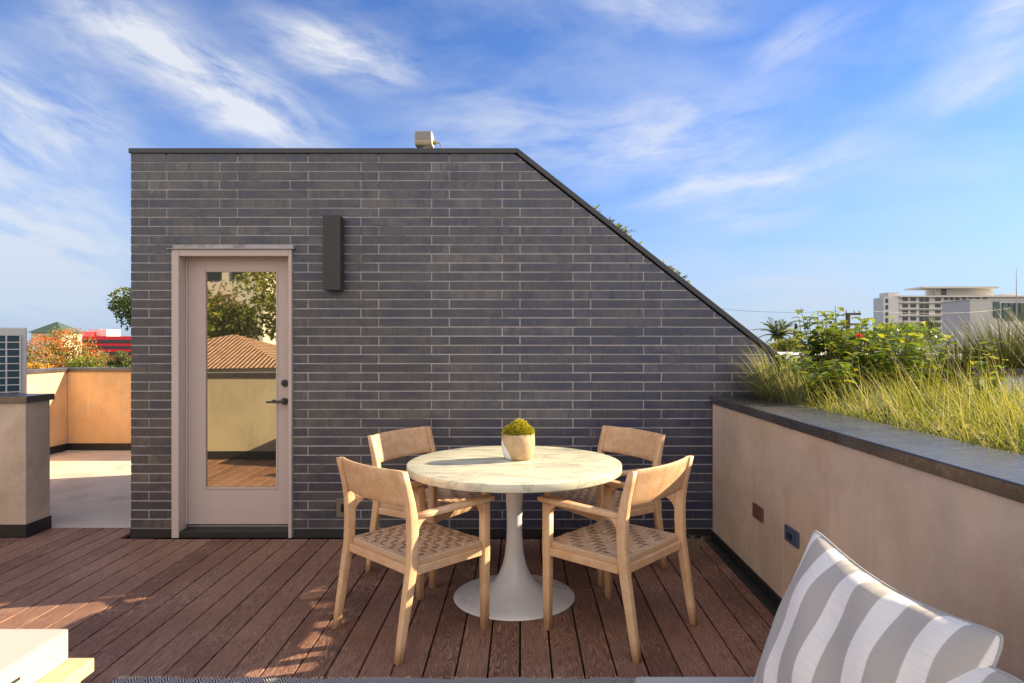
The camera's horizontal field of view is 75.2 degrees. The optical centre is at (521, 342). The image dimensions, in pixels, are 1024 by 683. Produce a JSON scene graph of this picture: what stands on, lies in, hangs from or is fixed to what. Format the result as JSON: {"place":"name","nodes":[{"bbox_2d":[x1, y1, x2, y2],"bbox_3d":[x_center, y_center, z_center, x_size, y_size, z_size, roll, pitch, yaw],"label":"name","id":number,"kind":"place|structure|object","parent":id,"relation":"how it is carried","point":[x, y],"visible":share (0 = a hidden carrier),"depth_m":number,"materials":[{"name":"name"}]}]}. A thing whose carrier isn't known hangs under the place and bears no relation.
{"place":"outdoors","nodes":[
{"label":"outdoors","id":0,"kind":"place"},
{"bbox_2d":[28,322,84,367],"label":"green roofed house","id":1,"kind":"structure","parent":0,"point":[43,329],"depth_m":80.21,"materials":[{"name":"beige paint"}]},
{"bbox_2d":[82,329,131,366],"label":"red building","id":2,"kind":"structure","parent":0,"point":[113,341],"depth_m":110.00,"materials":[{"name":"red paint"}]},
{"bbox_2d":[84,340,130,342],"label":"ribbon window","id":3,"kind":"structure","parent":2,"relation":"in","point":[85,341],"depth_m":109.86,"materials":[{"name":"black glass"}]},
{"bbox_2d":[84,346,130,348],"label":"ribbon window","id":4,"kind":"structure","parent":2,"relation":"in","point":[102,347],"depth_m":109.86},
{"bbox_2d":[85,352,131,354],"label":"ribbon window","id":5,"kind":"structure","parent":2,"relation":"in","point":[112,353],"depth_m":109.86,"materials":[{"name":"black glass"}]},
{"bbox_2d":[0,0,1023,347],"label":"sky","id":6,"kind":"structure","parent":0,"point":[783,157],"materials":[{"name":"blue"}]},
{"bbox_2d":[1016,268,1016,337],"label":"radio mast","id":7,"kind":"object","parent":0,"point":[1016,296],"visible":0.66,"depth_m":57.97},
{"label":"ground","id":8,"kind":"structure","parent":0,"visible":0},
{"bbox_2d":[27,362,53,368],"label":"amber tree","id":9,"kind":"object","parent":8,"relation":"on","point":[36,365],"visible":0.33,"depth_m":40.06,"materials":[{"name":"orange plant"}]},
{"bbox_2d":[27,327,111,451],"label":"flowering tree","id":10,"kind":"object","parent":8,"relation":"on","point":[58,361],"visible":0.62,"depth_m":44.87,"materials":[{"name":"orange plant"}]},
{"bbox_2d":[62,355,99,367],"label":"lime tree","id":11,"kind":"object","parent":8,"relation":"on","point":[78,362],"visible":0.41,"depth_m":42.69,"materials":[{"name":"green plant"}]},
{"bbox_2d":[91,350,110,366],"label":"brown tree","id":12,"kind":"object","parent":8,"relation":"on","point":[101,357],"visible":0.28,"depth_m":49.76,"materials":[{"name":"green plant"}]},
{"bbox_2d":[103,350,131,366],"bbox_3d":[-19.302,5.378,32.036,1.701,10.149,1.520,0,0,0],"label":"dark green tree","id":13,"kind":"object","parent":8,"relation":"on","point":[125,361],"visible":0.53,"depth_m":31.81,"materials":[{"name":"green plant"}]},
{"bbox_2d":[106,286,131,331],"bbox_3d":[-7.279,4.685,12.999,1.514,11.534,1.440,0,0,-37],"label":"overhanging tree","id":14,"kind":"object","parent":8,"relation":"on","point":[122,304],"visible":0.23,"depth_m":12.57,"materials":[{"name":"green plant"}]},
{"bbox_2d":[753,317,797,343],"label":"palm tree","id":15,"kind":"object","parent":8,"relation":"on","point":[776,331],"visible":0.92,"depth_m":41.67,"materials":[{"name":"green plant"}]},
{"bbox_2d":[767,337,803,351],"bbox_3d":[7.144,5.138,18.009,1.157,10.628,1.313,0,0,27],"label":"lime bush","id":16,"kind":"object","parent":8,"relation":"on","point":[789,344],"visible":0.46,"depth_m":17.71,"materials":[{"name":"green plant"}]},
{"bbox_2d":[792,323,797,337],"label":"cypress","id":17,"kind":"object","parent":8,"relation":"on","point":[796,326],"visible":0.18,"depth_m":44.95,"materials":[{"name":"green plant"}]},
{"bbox_2d":[831,310,866,330],"bbox_3d":[17.666,4.357,35.984,1.900,12.185,0.352,0,0,0],"label":"utility pole","id":18,"kind":"object","parent":8,"relation":"on","point":[847,317],"visible":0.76,"depth_m":35.83,"materials":[{"name":"brown wood"}]},
{"bbox_2d":[777,344,969,387],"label":"neighbour house","id":19,"kind":"structure","parent":8,"relation":"on","point":[787,356],"depth_m":14.20,"materials":[{"name":"beige paint"}]},
{"bbox_2d":[811,321,945,346],"bbox_3d":[12.606,4.832,24.044,4.260,11.245,3.893,0,0,0],"label":"hedge tree","id":20,"kind":"object","parent":8,"relation":"on","point":[932,331],"visible":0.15,"depth_m":23.26,"materials":[{"name":"green plant"}]},
{"bbox_2d":[918,316,941,344],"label":"dark tree","id":21,"kind":"object","parent":8,"relation":"on","point":[930,323],"visible":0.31,"depth_m":74.64,"materials":[{"name":"green plant"}]},
{"bbox_2d":[873,286,1023,352],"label":"hotel block","id":22,"kind":"structure","parent":8,"relation":"on","point":[917,309],"depth_m":160.00,"materials":[{"name":"paint"}]},
{"bbox_2d":[932,346,1000,367],"bbox_3d":[17.189,5.239,25.896,3.006,10.429,2.498,0,0,-15],"label":"olive tree","id":23,"kind":"object","parent":8,"relation":"on","point":[954,352],"visible":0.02,"depth_m":26.06,"materials":[{"name":"green plant"}]},
{"bbox_2d":[942,299,1023,353],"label":"grey box tower","id":24,"kind":"structure","parent":8,"relation":"on","point":[969,306],"depth_m":60.00,"materials":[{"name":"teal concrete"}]},
{"bbox_2d":[993,302,999,317],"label":"window","id":25,"kind":"structure","parent":24,"relation":"in","point":[997,307],"depth_m":59.90,"materials":[{"name":"teal glass"}]},
{"bbox_2d":[1001,303,1023,320],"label":"window","id":26,"kind":"structure","parent":24,"relation":"in","point":[1011,305],"depth_m":59.90,"materials":[{"name":"teal glass"}]},
{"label":"roof slab","id":27,"kind":"structure","parent":8,"relation":"on","visible":0},
{"bbox_2d":[50,451,131,527],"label":"terrace floor","id":28,"kind":"structure","parent":27,"relation":"on","point":[90,489],"depth_m":6.57,"materials":[{"name":"concrete"}]},
{"bbox_2d":[0,327,26,392],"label":"ac condenser","id":29,"kind":"object","parent":28,"relation":"on","point":[13,360],"visible":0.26,"depth_m":6.03,"materials":[{"name":"white metal"}]},
{"bbox_2d":[68,367,131,450],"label":"parapet","id":30,"kind":"structure","parent":28,"relation":"on","point":[99,409],"depth_m":8.90,"materials":[{"name":"paint"}]},
{"bbox_2d":[128,148,801,537],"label":"stair house","id":31,"kind":"structure","parent":28,"relation":"on","point":[486,296],"depth_m":4.93,"materials":[{"name":"brick"}]},
{"bbox_2d":[188,260,287,523],"bbox_3d":[-2.132,0.369,5.015,0.805,2.010,0.106,0,0,0],"label":"door","id":32,"kind":"structure","parent":31,"relation":"in","point":[238,309],"depth_m":5.04,"materials":[{"name":"paint"}]},
{"bbox_2d":[323,215,343,290],"bbox_3d":[-1.380,-0.650,4.870,0.128,0.549,0.117,0,0,0],"label":"wall lamp","id":33,"kind":"object","parent":31,"relation":"attached to","point":[333,252],"visible":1,"depth_m":4.81,"materials":[{"name":"black metal"}]},
{"bbox_2d":[336,498,343,516],"bbox_3d":[-1.333,1.225,4.919,0.082,0.140,0.018,0,0,0],"label":"power outlet","id":34,"kind":"object","parent":31,"relation":"attached to","point":[339,507],"visible":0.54,"depth_m":4.92,"materials":[{"name":"grey metal"}]},
{"bbox_2d":[415,131,442,147],"bbox_3d":[-0.696,-1.505,5.006,0.206,0.138,0.142,0,0,0],"label":"floodlight","id":35,"kind":"object","parent":31,"relation":"on","point":[424,139],"visible":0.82,"depth_m":4.94,"materials":[{"name":"white paint"}]},
{"bbox_2d":[596,207,642,243],"bbox_3d":[0.735,-0.886,5.053,0.363,0.299,0.134,0,0,7],"label":"roof sprig","id":36,"kind":"object","parent":31,"relation":"on","point":[620,226],"visible":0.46,"depth_m":5.03,"materials":[{"name":"green plant"}]},
{"bbox_2d":[663,260,690,282],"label":"roof sprig","id":37,"kind":"object","parent":31,"relation":"on","point":[672,268],"visible":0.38,"depth_m":5.02,"materials":[{"name":"green plant"}]},
{"bbox_2d":[125,536,701,678],"bbox_3d":[-2.347,1.494,1.300,7.506,0.025,7.800,0,0,0],"label":"deck underlay","id":38,"kind":"object","parent":27,"relation":"on","point":[445,600],"depth_m":3.59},
{"bbox_2d":[0,528,774,682],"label":"deck","id":39,"kind":"structure","parent":38,"relation":"on","point":[114,602],"depth_m":3.53,"materials":[{"name":"brown wood"}]},
{"bbox_2d":[0,393,54,537],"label":"pier wall","id":40,"kind":"structure","parent":39,"relation":"on","point":[24,465],"depth_m":4.93,"materials":[{"name":"grey paint"}]},
{"bbox_2d":[0,629,93,682],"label":"lounge platform","id":41,"kind":"structure","parent":39,"relation":"on","point":[33,655],"depth_m":2.30,"materials":[{"name":"white wood"}]},
{"bbox_2d":[27,368,67,454],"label":"side parapet","id":42,"kind":"structure","parent":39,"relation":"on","point":[49,380],"depth_m":8.67,"materials":[{"name":"paint"}]},
{"bbox_2d":[332,457,494,665],"bbox_3d":[-0.556,1.018,3.387,0.610,0.863,0.590,0,0,45],"label":"dining chair","id":43,"kind":"object","parent":39,"relation":"on","point":[415,547],"visible":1,"depth_m":3.28,"materials":[{"name":"brown wood"}]},
{"bbox_2d":[110,674,723,682],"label":"outdoor rug","id":44,"kind":"object","parent":39,"relation":"on","point":[382,679],"visible":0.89,"depth_m":2.83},
{"bbox_2d":[365,426,489,587],"bbox_3d":[-0.594,1.018,4.297,0.590,0.863,0.610,0,0,32],"label":"dining chair","id":45,"kind":"object","parent":39,"relation":"on","point":[388,445],"visible":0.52,"depth_m":4.26,"materials":[{"name":"brown wood"}]},
{"bbox_2d":[406,446,621,620],"bbox_3d":[-0.043,1.065,3.795,1.216,0.766,1.216,0,0,0],"label":"dining table","id":46,"kind":"object","parent":39,"relation":"on","point":[516,590],"visible":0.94,"depth_m":3.65,"materials":[{"name":"stone"}]},
{"bbox_2d":[501,418,534,460],"bbox_3d":[-0.021,0.562,3.886,0.202,0.240,0.198,0,0,0],"label":"moss pot","id":47,"kind":"object","parent":46,"relation":"on","point":[518,440],"visible":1,"depth_m":3.81,"materials":[{"name":"ceramic"}]},
{"bbox_2d":[544,425,667,586],"bbox_3d":[0.531,1.018,4.327,0.590,0.863,0.610,0,0,-33],"label":"dining chair","id":48,"kind":"object","parent":39,"relation":"on","point":[646,445],"visible":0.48,"depth_m":4.31,"materials":[{"name":"brown wood"}]},
{"bbox_2d":[538,455,697,663],"bbox_3d":[0.496,1.018,3.400,0.590,0.863,0.610,0,0,42],"label":"dining chair","id":49,"kind":"object","parent":39,"relation":"on","point":[612,542],"visible":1,"depth_m":3.30,"materials":[{"name":"brown wood"}]},
{"bbox_2d":[635,677,754,682],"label":"outdoor sofa","id":50,"kind":"object","parent":39,"relation":"on","point":[694,679],"visible":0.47,"depth_m":1.96,"materials":[{"name":"grey fabric"}]},
{"bbox_2d":[754,530,1003,682],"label":"striped pillow","id":51,"kind":"object","parent":50,"relation":"on","point":[841,617],"visible":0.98,"depth_m":1.58,"materials":[{"name":"fabric"}]},
{"bbox_2d":[946,665,1023,682],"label":"striped pillow","id":52,"kind":"object","parent":50,"relation":"on","point":[990,674],"visible":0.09,"depth_m":1.33,"materials":[{"name":"fabric"}]},
{"bbox_2d":[687,534,714,556],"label":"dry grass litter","id":53,"kind":"object","parent":39,"relation":"on","point":[700,542],"visible":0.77,"depth_m":4.75,"materials":[{"name":"brown plant"}]},
{"bbox_2d":[703,391,1023,681],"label":"roof planter","id":54,"kind":"object","parent":39,"relation":"on","point":[934,521],"visible":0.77,"depth_m":2.69,"materials":[{"name":"paint"}]},
{"bbox_2d":[752,502,762,522],"bbox_3d":[1.403,1.010,3.950,0.013,0.082,0.155,0,0,0],"label":"blank cover","id":55,"kind":"object","parent":54,"relation":"attached to","point":[757,512],"visible":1,"depth_m":3.94,"materials":[{"name":"plastic"}]},
{"bbox_2d":[717,338,835,400],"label":"ornamental grass","id":56,"kind":"object","parent":54,"relation":"on","point":[764,386],"depth_m":4.60,"materials":[{"name":"green plant"}]},
{"bbox_2d":[784,524,798,548],"bbox_3d":[1.400,1.007,3.455,0.018,0.082,0.165,0,0,0],"label":"power outlet","id":57,"kind":"object","parent":54,"relation":"attached to","point":[791,535],"visible":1,"depth_m":3.44,"materials":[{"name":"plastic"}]},
{"bbox_2d":[742,362,848,407],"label":"ornamental grass","id":58,"kind":"object","parent":54,"relation":"on","point":[787,396],"depth_m":4.38,"materials":[{"name":"green plant"}]},
{"bbox_2d":[772,349,819,396],"bbox_3d":[1.950,0.246,4.743,0.386,0.414,0.419,0,0,0],"label":"leafy shrub","id":59,"kind":"object","parent":54,"relation":"on","point":[810,358],"visible":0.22,"depth_m":4.73,"materials":[{"name":"green plant"}]},
{"bbox_2d":[788,352,861,406],"bbox_3d":[2.037,0.257,4.494,0.465,0.393,0.492,0,0,0],"label":"leafy shrub","id":60,"kind":"object","parent":54,"relation":"on","point":[827,375],"visible":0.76,"depth_m":4.41,"materials":[{"name":"green plant"}]},
{"bbox_2d":[790,306,860,385],"bbox_3d":[2.489,0.077,5.549,0.568,0.751,0.550,0,0,-43],"label":"leafy shrub","id":61,"kind":"object","parent":54,"relation":"on","point":[814,348],"visible":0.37,"depth_m":5.48,"materials":[{"name":"green plant"}]},
{"bbox_2d":[815,315,902,396],"bbox_3d":[2.611,0.122,5.161,0.697,0.663,0.565,0,0,-28],"label":"leafy shrub","id":62,"kind":"object","parent":54,"relation":"on","point":[842,356],"visible":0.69,"depth_m":5.12,"materials":[{"name":"green plant"}]},
{"bbox_2d":[844,317,928,392],"bbox_3d":[3.007,0.119,5.477,0.661,0.668,0.583,0,0,0],"label":"leafy shrub","id":63,"kind":"object","parent":54,"relation":"on","point":[865,320],"visible":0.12,"depth_m":5.41,"materials":[{"name":"green plant"}]},
{"bbox_2d":[770,340,1023,455],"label":"ground cover grass","id":64,"kind":"structure","parent":54,"relation":"on","point":[974,419],"depth_m":3.40,"materials":[{"name":"green plant"}]},
{"bbox_2d":[854,326,958,398],"bbox_3d":[2.635,0.169,4.736,0.784,0.570,0.644,0,0,0],"label":"leafy shrub","id":65,"kind":"object","parent":54,"relation":"on","point":[910,349],"visible":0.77,"depth_m":4.65,"materials":[{"name":"green plant"}]},
{"bbox_2d":[966,334,1009,404],"bbox_3d":[2.782,0.200,3.983,0.218,0.503,0.320,0,0,41],"label":"leafy shrub","id":66,"kind":"object","parent":54,"relation":"on","point":[984,368],"visible":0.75,"depth_m":3.99,"materials":[{"name":"green plant"}]},
{"bbox_2d":[968,368,1023,398],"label":"corrugated screen","id":67,"kind":"object","parent":27,"relation":"on","point":[1018,373],"visible":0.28,"depth_m":5.09,"materials":[{"name":"metal"}]},
{"bbox_3d":[4.450,1.067,5.600,2.100,0.865,0.700,0,0,0],"label":"reed trough","id":68,"kind":"object","parent":27,"relation":"on","visible":0},
{"bbox_2d":[898,324,1023,395],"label":"reed grass","id":69,"kind":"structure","parent":68,"relation":"on","point":[956,364],"depth_m":5.38,"materials":[{"name":"green plant"}]},
{"bbox_2d":[925,302,1023,374],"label":"reed grass","id":70,"kind":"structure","parent":68,"relation":"on","point":[1008,351],"depth_m":5.38,"materials":[{"name":"green plant"}]},
{"bbox_2d":[957,297,1023,365],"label":"reed grass","id":71,"kind":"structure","parent":68,"relation":"on","point":[1021,330],"depth_m":5.68,"materials":[{"name":"green plant"}]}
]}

